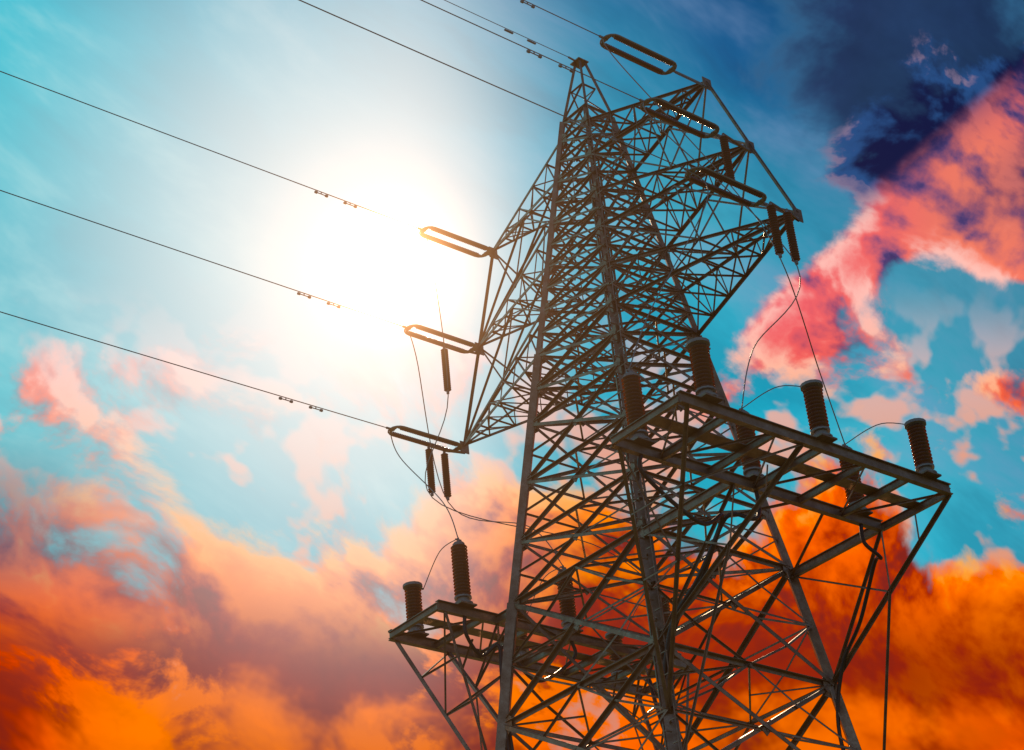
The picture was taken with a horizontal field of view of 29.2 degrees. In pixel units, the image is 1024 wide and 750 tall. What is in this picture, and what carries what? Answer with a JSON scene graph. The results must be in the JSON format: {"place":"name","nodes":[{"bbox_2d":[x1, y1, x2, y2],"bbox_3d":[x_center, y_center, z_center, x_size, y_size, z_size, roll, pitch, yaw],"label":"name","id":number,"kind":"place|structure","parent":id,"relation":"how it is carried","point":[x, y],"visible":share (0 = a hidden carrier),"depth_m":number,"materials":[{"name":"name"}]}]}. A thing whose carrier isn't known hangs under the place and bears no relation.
{"place":"outdoors","nodes":[
{"label":"outdoors","id":0,"kind":"place"},
{"bbox_2d":[0,0,1023,749],"label":"sky","id":1,"kind":"structure","parent":0,"point":[190,559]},
{"label":"ground","id":2,"kind":"structure","parent":0,"visible":0},
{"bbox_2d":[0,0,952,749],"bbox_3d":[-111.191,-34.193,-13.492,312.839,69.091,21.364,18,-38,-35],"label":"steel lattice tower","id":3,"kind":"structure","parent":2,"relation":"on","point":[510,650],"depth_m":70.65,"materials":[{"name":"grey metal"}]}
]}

